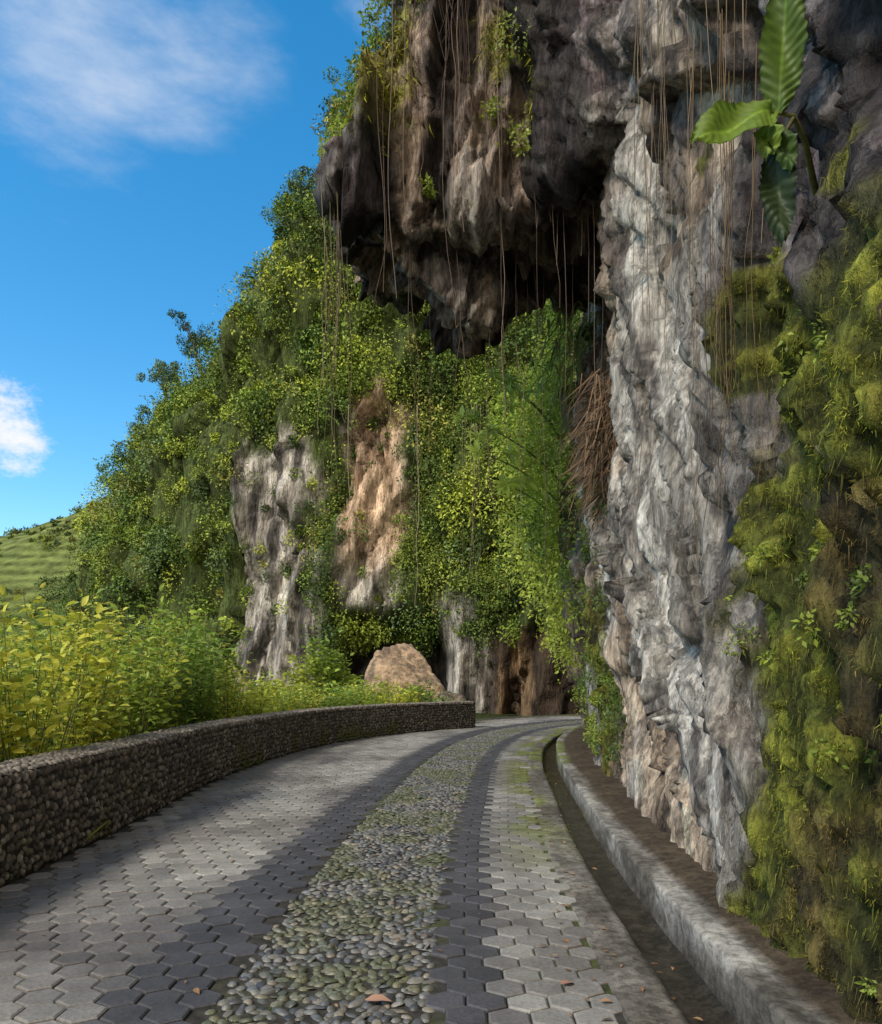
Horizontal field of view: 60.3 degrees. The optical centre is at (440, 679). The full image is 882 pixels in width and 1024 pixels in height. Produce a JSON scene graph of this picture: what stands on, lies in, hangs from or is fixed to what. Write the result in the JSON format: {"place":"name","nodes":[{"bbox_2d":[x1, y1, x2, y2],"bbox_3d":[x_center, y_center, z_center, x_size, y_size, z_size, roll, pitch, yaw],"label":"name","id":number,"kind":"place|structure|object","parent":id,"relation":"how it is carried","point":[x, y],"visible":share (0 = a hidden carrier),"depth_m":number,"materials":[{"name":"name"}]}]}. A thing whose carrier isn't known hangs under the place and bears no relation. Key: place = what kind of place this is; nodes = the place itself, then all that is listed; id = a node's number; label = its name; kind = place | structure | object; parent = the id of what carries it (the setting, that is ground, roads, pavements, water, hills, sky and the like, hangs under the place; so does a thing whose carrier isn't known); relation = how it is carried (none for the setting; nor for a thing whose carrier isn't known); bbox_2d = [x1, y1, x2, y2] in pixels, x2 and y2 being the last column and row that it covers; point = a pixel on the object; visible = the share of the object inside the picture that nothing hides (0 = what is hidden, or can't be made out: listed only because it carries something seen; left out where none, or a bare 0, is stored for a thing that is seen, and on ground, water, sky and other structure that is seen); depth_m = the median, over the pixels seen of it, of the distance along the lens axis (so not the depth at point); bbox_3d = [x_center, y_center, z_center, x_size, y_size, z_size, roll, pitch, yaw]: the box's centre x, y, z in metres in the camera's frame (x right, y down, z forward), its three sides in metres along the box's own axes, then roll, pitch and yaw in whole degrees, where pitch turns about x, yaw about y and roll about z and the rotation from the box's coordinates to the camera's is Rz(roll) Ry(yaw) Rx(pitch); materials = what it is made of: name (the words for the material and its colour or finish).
{"place":"outdoors","nodes":[
{"label":"outdoors","id":0,"kind":"place"},
{"bbox_2d":[0,0,391,536],"label":"sky","id":1,"kind":"structure","parent":0,"point":[142,142],"materials":[{"name":"blue"}]},
{"bbox_2d":[0,502,520,759],"bbox_3d":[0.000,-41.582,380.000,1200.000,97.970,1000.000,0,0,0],"label":"ground","id":2,"kind":"structure","parent":0,"point":[25,563],"depth_m":132.72,"materials":[{"name":"green plant"}]},
{"bbox_2d":[0,620,31,733],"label":"shrub","id":3,"kind":"object","parent":2,"relation":"on","point":[16,728],"visible":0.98,"depth_m":7.17,"materials":[{"name":"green plant"}]},
{"bbox_2d":[0,625,33,761],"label":"shrub","id":4,"kind":"object","parent":2,"relation":"on","point":[15,644],"visible":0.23,"depth_m":9.63,"materials":[{"name":"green plant"}]},
{"bbox_2d":[0,604,58,756],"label":"shrub","id":5,"kind":"object","parent":2,"relation":"on","point":[9,662],"visible":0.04,"depth_m":12.38,"materials":[{"name":"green plant"}]},
{"bbox_2d":[0,640,72,759],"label":"shrub","id":6,"kind":"object","parent":2,"relation":"on","point":[20,681],"visible":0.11,"depth_m":10.18,"materials":[{"name":"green plant"}]},
{"bbox_2d":[0,599,84,759],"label":"shrub","id":7,"kind":"object","parent":2,"relation":"on","point":[43,600],"visible":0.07,"depth_m":12.21,"materials":[{"name":"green plant"}]},
{"bbox_2d":[0,584,87,761],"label":"shrub","id":8,"kind":"object","parent":2,"relation":"on","point":[22,731],"visible":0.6,"depth_m":7.58,"materials":[{"name":"green plant"}]},
{"bbox_2d":[0,582,96,756],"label":"shrub","id":9,"kind":"object","parent":2,"relation":"on","point":[16,598],"visible":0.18,"depth_m":11.09,"materials":[{"name":"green plant"}]},
{"bbox_2d":[0,496,109,649],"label":"distant hill bushes","id":10,"kind":"object","parent":2,"relation":"on","point":[39,537],"visible":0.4,"depth_m":141.87,"materials":[{"name":"green plant"}]},
{"bbox_2d":[20,602,92,743],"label":"shrub","id":11,"kind":"object","parent":2,"relation":"on","point":[39,613],"visible":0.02,"depth_m":12.79,"materials":[{"name":"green plant"}]},
{"bbox_2d":[0,642,116,757],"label":"shrub","id":12,"kind":"object","parent":2,"relation":"on","point":[78,720],"visible":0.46,"depth_m":8.32,"materials":[{"name":"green plant"}]},
{"bbox_2d":[11,626,121,751],"bbox_3d":[-5.327,0.629,10.799,1.533,2.801,1.431,0,0,0],"label":"shrub","id":13,"kind":"object","parent":2,"relation":"on","point":[40,695],"visible":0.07,"depth_m":10.66,"materials":[{"name":"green plant"}]},
{"bbox_2d":[0,606,135,749],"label":"shrub","id":14,"kind":"object","parent":2,"relation":"on","point":[118,688],"visible":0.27,"depth_m":9.34,"materials":[{"name":"green plant"}]},
{"bbox_2d":[3,588,150,751],"bbox_3d":[-4.353,0.444,8.833,1.333,3.060,1.622,0,0,27],"label":"shrub","id":15,"kind":"object","parent":2,"relation":"on","point":[99,626],"visible":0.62,"depth_m":8.90,"materials":[{"name":"green plant"}]},
{"bbox_2d":[16,613,143,749],"bbox_3d":[-4.559,0.569,9.692,1.535,2.820,1.362,0,0,0],"label":"shrub","id":16,"kind":"object","parent":2,"relation":"on","point":[85,699],"visible":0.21,"depth_m":9.55,"materials":[{"name":"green plant"}]},
{"bbox_2d":[27,588,140,746],"bbox_3d":[-5.665,0.343,11.827,1.565,3.474,1.650,0,0,40],"label":"shrub","id":17,"kind":"object","parent":2,"relation":"on","point":[40,627],"visible":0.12,"depth_m":11.62,"materials":[{"name":"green plant"}]},
{"bbox_2d":[43,602,125,724],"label":"shrub","id":18,"kind":"object","parent":2,"relation":"on","point":[96,632],"visible":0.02,"depth_m":14.46,"materials":[{"name":"green plant"}]},
{"bbox_2d":[63,603,131,739],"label":"shrub","id":19,"kind":"object","parent":2,"relation":"on","point":[70,610],"visible":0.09,"depth_m":12.36,"materials":[{"name":"green plant"}]},
{"bbox_2d":[54,615,181,739],"bbox_3d":[-4.850,0.493,11.354,1.753,2.957,1.453,0,0,-41],"label":"shrub","id":20,"kind":"object","parent":2,"relation":"on","point":[178,685],"visible":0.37,"depth_m":11.40,"materials":[{"name":"green plant"}]},
{"bbox_2d":[95,622,152,738],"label":"shrub","id":21,"kind":"object","parent":2,"relation":"on","point":[118,646],"visible":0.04,"depth_m":13.34,"materials":[{"name":"green plant"}]},
{"bbox_2d":[87,610,173,728],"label":"shrub","id":22,"kind":"object","parent":2,"relation":"on","point":[122,645],"visible":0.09,"depth_m":13.60,"materials":[{"name":"green plant"}]},
{"bbox_2d":[101,638,181,736],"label":"shrub","id":23,"kind":"object","parent":2,"relation":"on","point":[142,677],"visible":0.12,"depth_m":11.83,"materials":[{"name":"green plant"}]},
{"bbox_2d":[113,607,170,732],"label":"shrub","id":24,"kind":"object","parent":2,"relation":"on","point":[145,621],"visible":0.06,"depth_m":15.73,"materials":[{"name":"green plant"}]},
{"bbox_2d":[94,607,196,739],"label":"shrub","id":25,"kind":"object","parent":2,"relation":"on","point":[150,721],"visible":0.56,"depth_m":10.93,"materials":[{"name":"green plant"}]},
{"bbox_2d":[107,634,191,733],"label":"shrub","id":26,"kind":"object","parent":2,"relation":"on","point":[162,695],"visible":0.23,"depth_m":12.40,"materials":[{"name":"green plant"}]},
{"bbox_2d":[110,583,209,730],"bbox_3d":[-4.876,0.150,13.216,1.644,3.646,1.666,0,0,0],"label":"shrub","id":27,"kind":"object","parent":2,"relation":"on","point":[186,651],"visible":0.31,"depth_m":13.18,"materials":[{"name":"green plant"}]},
{"bbox_2d":[131,597,204,727],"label":"shrub","id":28,"kind":"object","parent":2,"relation":"on","point":[169,633],"visible":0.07,"depth_m":15.40,"materials":[{"name":"green plant"}]},
{"bbox_2d":[136,606,215,729],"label":"shrub","id":29,"kind":"object","parent":2,"relation":"on","point":[178,652],"visible":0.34,"depth_m":13.68,"materials":[{"name":"green plant"}]},
{"bbox_2d":[136,601,216,725],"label":"shrub","id":30,"kind":"object","parent":2,"relation":"on","point":[167,619],"visible":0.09,"depth_m":17.43,"materials":[{"name":"green plant"}]},
{"bbox_2d":[163,619,218,724],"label":"shrub","id":31,"kind":"object","parent":2,"relation":"on","point":[196,620],"visible":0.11,"depth_m":16.32,"materials":[{"name":"green plant"}]},
{"bbox_2d":[157,615,226,724],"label":"shrub","id":32,"kind":"object","parent":2,"relation":"on","point":[206,711],"visible":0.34,"depth_m":14.56,"materials":[{"name":"green plant"}]},
{"bbox_2d":[170,609,231,712],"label":"shrub","id":33,"kind":"object","parent":2,"relation":"on","point":[206,643],"visible":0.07,"depth_m":18.58,"materials":[{"name":"green plant"}]},
{"bbox_2d":[171,609,238,726],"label":"shrub","id":34,"kind":"object","parent":2,"relation":"on","point":[201,632],"visible":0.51,"depth_m":14.87,"materials":[{"name":"green plant"}]},
{"bbox_2d":[190,638,240,718],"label":"shrub","id":35,"kind":"object","parent":2,"relation":"on","point":[218,675],"visible":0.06,"depth_m":17.87,"materials":[{"name":"green plant"}]},
{"bbox_2d":[180,635,255,720],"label":"shrub","id":36,"kind":"object","parent":2,"relation":"on","point":[216,714],"visible":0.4,"depth_m":16.02,"materials":[{"name":"green plant"}]},
{"bbox_2d":[200,655,246,719],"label":"shrub","id":37,"kind":"object","parent":2,"relation":"on","point":[222,681],"visible":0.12,"depth_m":17.26,"materials":[{"name":"green plant"}]},
{"bbox_2d":[0,702,474,887],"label":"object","id":38,"kind":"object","parent":2,"relation":"on","point":[34,832],"visible":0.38,"depth_m":8.56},
{"bbox_2d":[0,701,474,885],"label":"pebbles","id":39,"kind":"object","parent":38,"relation":"attached to","point":[49,762],"visible":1,"depth_m":9.01,"materials":[{"name":"stone"}]},
{"bbox_2d":[213,649,262,717],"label":"shrub","id":40,"kind":"object","parent":2,"relation":"on","point":[229,693],"visible":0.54,"depth_m":15.44,"materials":[{"name":"green plant"}]},
{"bbox_2d":[224,676,273,717],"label":"shrub","id":41,"kind":"object","parent":2,"relation":"on","point":[252,706],"visible":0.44,"depth_m":16.80,"materials":[{"name":"green plant"}]},
{"bbox_2d":[243,666,273,691],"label":"shrub","id":42,"kind":"object","parent":2,"relation":"on","point":[271,675],"visible":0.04,"depth_m":34.12,"materials":[{"name":"green plant"}]},
{"bbox_2d":[230,679,291,714],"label":"shrub","id":43,"kind":"object","parent":2,"relation":"on","point":[273,702],"visible":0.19,"depth_m":17.15,"materials":[{"name":"green plant"}]},
{"bbox_2d":[247,685,297,713],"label":"shrub","id":44,"kind":"object","parent":2,"relation":"on","point":[285,704],"visible":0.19,"depth_m":18.04,"materials":[{"name":"green plant"}]},
{"bbox_2d":[259,680,302,709],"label":"shrub","id":45,"kind":"object","parent":2,"relation":"on","point":[289,686],"visible":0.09,"depth_m":20.00,"materials":[{"name":"green plant"}]},
{"bbox_2d":[258,681,311,710],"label":"shrub","id":46,"kind":"object","parent":2,"relation":"on","point":[293,699],"visible":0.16,"depth_m":18.55,"materials":[{"name":"green plant"}]},
{"bbox_2d":[263,678,313,710],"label":"shrub","id":47,"kind":"object","parent":2,"relation":"on","point":[293,696],"visible":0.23,"depth_m":19.23,"materials":[{"name":"green plant"}]},
{"bbox_2d":[275,646,326,702],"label":"shrub","id":48,"kind":"object","parent":2,"relation":"on","point":[303,677],"visible":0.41,"depth_m":29.85,"materials":[{"name":"green plant"}]},
{"bbox_2d":[279,685,329,710],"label":"shrub","id":49,"kind":"object","parent":2,"relation":"on","point":[302,699],"visible":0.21,"depth_m":19.53,"materials":[{"name":"green plant"}]},
{"bbox_2d":[282,677,326,707],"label":"shrub","id":50,"kind":"object","parent":2,"relation":"on","point":[314,695],"visible":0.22,"depth_m":20.45,"materials":[{"name":"green plant"}]},
{"bbox_2d":[297,624,343,698],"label":"shrub","id":51,"kind":"object","parent":2,"relation":"on","point":[318,639],"visible":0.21,"depth_m":31.38,"materials":[{"name":"green plant"}]},
{"bbox_2d":[300,682,341,707],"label":"shrub","id":52,"kind":"object","parent":2,"relation":"on","point":[325,703],"visible":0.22,"depth_m":21.42,"materials":[{"name":"green plant"}]},
{"bbox_2d":[307,639,353,699],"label":"shrub","id":53,"kind":"object","parent":2,"relation":"on","point":[327,668],"visible":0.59,"depth_m":30.30,"materials":[{"name":"green plant"}]},
{"bbox_2d":[314,657,362,695],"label":"shrub","id":54,"kind":"object","parent":2,"relation":"on","point":[347,678],"visible":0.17,"depth_m":30.91,"materials":[{"name":"green plant"}]},
{"bbox_2d":[322,680,361,706],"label":"shrub","id":55,"kind":"object","parent":2,"relation":"on","point":[348,691],"visible":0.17,"depth_m":21.53,"materials":[{"name":"green plant"}]},
{"bbox_2d":[330,682,369,705],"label":"shrub","id":56,"kind":"object","parent":2,"relation":"on","point":[353,692],"visible":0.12,"depth_m":23.52,"materials":[{"name":"green plant"}]},
{"bbox_2d":[330,684,372,705],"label":"shrub","id":57,"kind":"object","parent":2,"relation":"on","point":[344,695],"visible":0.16,"depth_m":22.23,"materials":[{"name":"green plant"}]},
{"bbox_2d":[342,679,387,704],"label":"shrub","id":58,"kind":"object","parent":2,"relation":"on","point":[365,700],"visible":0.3,"depth_m":22.90,"materials":[{"name":"green plant"}]},
{"bbox_2d":[358,682,398,704],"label":"shrub","id":59,"kind":"object","parent":2,"relation":"on","point":[392,700],"visible":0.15,"depth_m":23.56,"materials":[{"name":"green plant"}]},
{"bbox_2d":[358,675,401,703],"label":"shrub","id":60,"kind":"object","parent":2,"relation":"on","point":[381,682],"visible":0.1,"depth_m":26.07,"materials":[{"name":"green plant"}]},
{"bbox_2d":[371,681,400,703],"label":"shrub","id":61,"kind":"object","parent":2,"relation":"on","point":[383,695],"visible":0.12,"depth_m":25.09,"materials":[{"name":"green plant"}]},
{"bbox_2d":[387,681,416,703],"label":"shrub","id":62,"kind":"object","parent":2,"relation":"on","point":[401,697],"visible":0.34,"depth_m":24.27,"materials":[{"name":"green plant"}]},
{"bbox_2d":[363,643,445,702],"bbox_3d":[-1.282,0.545,29.253,3.427,4.038,3.233,0,0,0],"label":"boulder","id":63,"kind":"object","parent":2,"relation":"on","point":[402,663],"visible":0.43,"depth_m":28.47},
{"bbox_2d":[386,685,422,702],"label":"shrub","id":64,"kind":"object","parent":2,"relation":"on","point":[409,693],"visible":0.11,"depth_m":25.73,"materials":[{"name":"green plant"}]},
{"bbox_2d":[386,675,425,702],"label":"shrub","id":65,"kind":"object","parent":2,"relation":"on","point":[417,700],"visible":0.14,"depth_m":25.41,"materials":[{"name":"green plant"}]},
{"bbox_2d":[396,684,418,702],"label":"shrub","id":66,"kind":"object","parent":2,"relation":"on","point":[413,688],"visible":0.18,"depth_m":24.84,"materials":[{"name":"green plant"}]},
{"bbox_2d":[417,680,443,701],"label":"shrub","id":67,"kind":"object","parent":2,"relation":"on","point":[430,684],"visible":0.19,"depth_m":26.50,"materials":[{"name":"green plant"}]},
{"bbox_2d":[416,680,460,701],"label":"shrub","id":68,"kind":"object","parent":2,"relation":"on","point":[427,694],"visible":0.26,"depth_m":25.44,"materials":[{"name":"green plant"}]},
{"bbox_2d":[435,690,465,701],"bbox_3d":[0.238,1.139,27.865,1.432,1.519,1.643,0,0,-44],"label":"boulder","id":69,"kind":"object","parent":2,"relation":"on","point":[459,697],"visible":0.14,"depth_m":27.80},
{"bbox_2d":[0,716,621,1023],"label":"hexagonal paving","id":70,"kind":"structure","parent":0,"point":[154,858],"depth_m":5.56,"materials":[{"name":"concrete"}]},
{"bbox_2d":[0,739,702,1020],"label":"fallen leaves","id":71,"kind":"object","parent":70,"relation":"on","point":[377,997],"visible":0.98,"depth_m":4.25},
{"bbox_2d":[0,714,626,1023],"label":"road bed","id":72,"kind":"object","parent":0,"point":[198,1016],"visible":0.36,"depth_m":4.73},
{"bbox_2d":[201,720,580,1023],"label":"cobblestone strip","id":73,"kind":"object","parent":72,"relation":"on","point":[258,988],"visible":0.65,"depth_m":5.15,"materials":[{"name":"stone"}]},
{"bbox_2d":[205,736,583,1023],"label":"road moss","id":74,"kind":"object","parent":72,"relation":"on","point":[402,880],"visible":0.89,"depth_m":6.65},
{"bbox_2d":[527,729,688,1023],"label":"concrete apron","id":75,"kind":"object","parent":72,"relation":"on","point":[653,1002],"visible":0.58,"depth_m":4.96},
{"bbox_2d":[543,740,737,1023],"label":"drainage ditch","id":76,"kind":"object","parent":75,"relation":"on","point":[686,986],"visible":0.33,"depth_m":5.33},
{"bbox_2d":[556,725,875,1023],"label":"drain kerb wall","id":77,"kind":"structure","parent":76,"relation":"on","point":[745,972],"depth_m":4.74,"materials":[{"name":"concrete"}]},
{"bbox_2d":[58,208,581,735],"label":"cliff hillside","id":78,"kind":"structure","parent":0,"point":[518,676],"depth_m":40.86,"materials":[{"name":"plant"}]},
{"bbox_2d":[94,462,123,508],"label":"hillside tree","id":79,"kind":"object","parent":78,"relation":"on","point":[102,480],"visible":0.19,"depth_m":58.69,"materials":[{"name":"green plant"}]},
{"bbox_2d":[127,404,150,438],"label":"hillside tree","id":80,"kind":"object","parent":78,"relation":"on","point":[144,409],"visible":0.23,"depth_m":57.37,"materials":[{"name":"green plant"}]},
{"bbox_2d":[136,358,183,398],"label":"hillside tree","id":81,"kind":"object","parent":78,"relation":"on","point":[160,368],"visible":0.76,"depth_m":56.77,"materials":[{"name":"green plant"}]},
{"bbox_2d":[167,309,214,374],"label":"hillside tree","id":82,"kind":"object","parent":78,"relation":"on","point":[194,339],"visible":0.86,"depth_m":57.99,"materials":[{"name":"green plant"}]},
{"bbox_2d":[233,273,250,307],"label":"hillside tree","id":83,"kind":"object","parent":78,"relation":"on","point":[241,287],"visible":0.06,"depth_m":57.42,"materials":[{"name":"green plant"}]},
{"bbox_2d":[259,184,308,225],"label":"hillside tree","id":84,"kind":"object","parent":78,"relation":"on","point":[289,208],"visible":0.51,"depth_m":49.08,"materials":[{"name":"green plant"}]},
{"bbox_2d":[280,165,316,211],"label":"hillside tree","id":85,"kind":"object","parent":78,"relation":"on","point":[294,183],"visible":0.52,"depth_m":49.26,"materials":[{"name":"green plant"}]},
{"bbox_2d":[32,89,580,675],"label":"hillside foliage","id":86,"kind":"object","parent":78,"relation":"on","point":[266,417],"visible":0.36,"depth_m":40.51,"materials":[{"name":"plant"}]},
{"bbox_2d":[314,66,341,162],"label":"hillside tree","id":87,"kind":"object","parent":78,"relation":"on","point":[326,103],"visible":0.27,"depth_m":50.11,"materials":[{"name":"green plant"}]},
{"bbox_2d":[332,67,355,124],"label":"hillside tree","id":88,"kind":"object","parent":78,"relation":"on","point":[343,98],"visible":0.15,"depth_m":49.48,"materials":[{"name":"green plant"}]},
{"bbox_2d":[555,312,594,745],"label":"roadside cliff","id":89,"kind":"structure","parent":0,"point":[579,649],"depth_m":14.74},
{"bbox_2d":[450,405,563,485],"bbox_3d":[1.756,-4.183,14.272,3.447,1.605,0.768,0,0,-33],"label":"broadleaf sapling","id":90,"kind":"object","parent":89,"relation":"on","point":[493,431],"visible":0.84,"depth_m":13.62,"materials":[{"name":"green plant"}]},
{"bbox_2d":[465,430,557,500],"bbox_3d":[1.803,-3.812,14.605,2.942,1.861,0.719,0,0,-24],"label":"broadleaf sapling","id":91,"kind":"object","parent":89,"relation":"on","point":[474,449],"visible":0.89,"depth_m":14.17,"materials":[{"name":"green plant"}]},
{"bbox_2d":[492,475,560,525],"bbox_3d":[2.072,-3.083,14.590,2.561,1.602,0.651,0,0,-31],"label":"broadleaf sapling","id":92,"kind":"object","parent":89,"relation":"on","point":[504,485],"visible":0.9,"depth_m":14.11,"materials":[{"name":"green plant"}]},
{"bbox_2d":[480,366,574,455],"bbox_3d":[1.926,-4.835,14.311,3.180,1.509,0.629,0,0,-37],"label":"broadleaf sapling","id":93,"kind":"object","parent":89,"relation":"on","point":[510,388],"visible":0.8,"depth_m":13.65,"materials":[{"name":"green plant"}]},
{"bbox_2d":[500,379,574,466],"bbox_3d":[2.187,-4.639,14.275,2.892,1.917,0.773,0,0,-43],"label":"broadleaf sapling","id":94,"kind":"object","parent":89,"relation":"on","point":[519,393],"visible":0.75,"depth_m":13.68,"materials":[{"name":"green plant"}]},
{"bbox_2d":[483,298,593,683],"bbox_3d":[10.762,-5.801,21.535,24.858,11.799,14.114,0,0,-39],"label":"roadside foliage","id":95,"kind":"object","parent":89,"relation":"on","point":[536,527],"visible":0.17,"depth_m":14.84,"materials":[{"name":"green plant"}]},
{"bbox_2d":[313,0,881,1023],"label":"overhanging rock cliff","id":96,"kind":"structure","parent":0,"point":[691,770],"depth_m":5.46,"materials":[{"name":"stone"}]},
{"bbox_2d":[317,0,768,610],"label":"hanging vines","id":97,"kind":"object","parent":96,"relation":"hanging from","point":[721,78],"visible":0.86,"depth_m":6.61,"materials":[{"name":"brown plant"}]},
{"bbox_2d":[519,297,603,462],"bbox_3d":[1.984,-4.807,11.858,1.744,3.029,1.428,0,0,23],"label":"arching leaf plant","id":98,"kind":"object","parent":96,"relation":"on","point":[567,337],"visible":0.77,"depth_m":11.88,"materials":[{"name":"green plant"}]},
{"bbox_2d":[530,366,617,552],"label":"dry hanging roots","id":99,"kind":"object","parent":96,"relation":"hanging from","point":[596,445],"visible":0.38,"depth_m":9.97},
{"bbox_2d":[316,0,880,998],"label":"clifftop ferns","id":100,"kind":"object","parent":96,"relation":"on","point":[382,34],"visible":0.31,"depth_m":9.87,"materials":[{"name":"green plant"}]},
{"bbox_2d":[337,5,881,1022],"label":"cliff moss","id":101,"kind":"object","parent":96,"relation":"on","point":[817,459],"visible":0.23,"depth_m":3.59,"materials":[{"name":"plant"}]},
{"bbox_2d":[690,0,818,246],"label":"broad leaf plant","id":102,"kind":"object","parent":96,"relation":"on","point":[783,39],"visible":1,"depth_m":3.41,"materials":[{"name":"green plant"}]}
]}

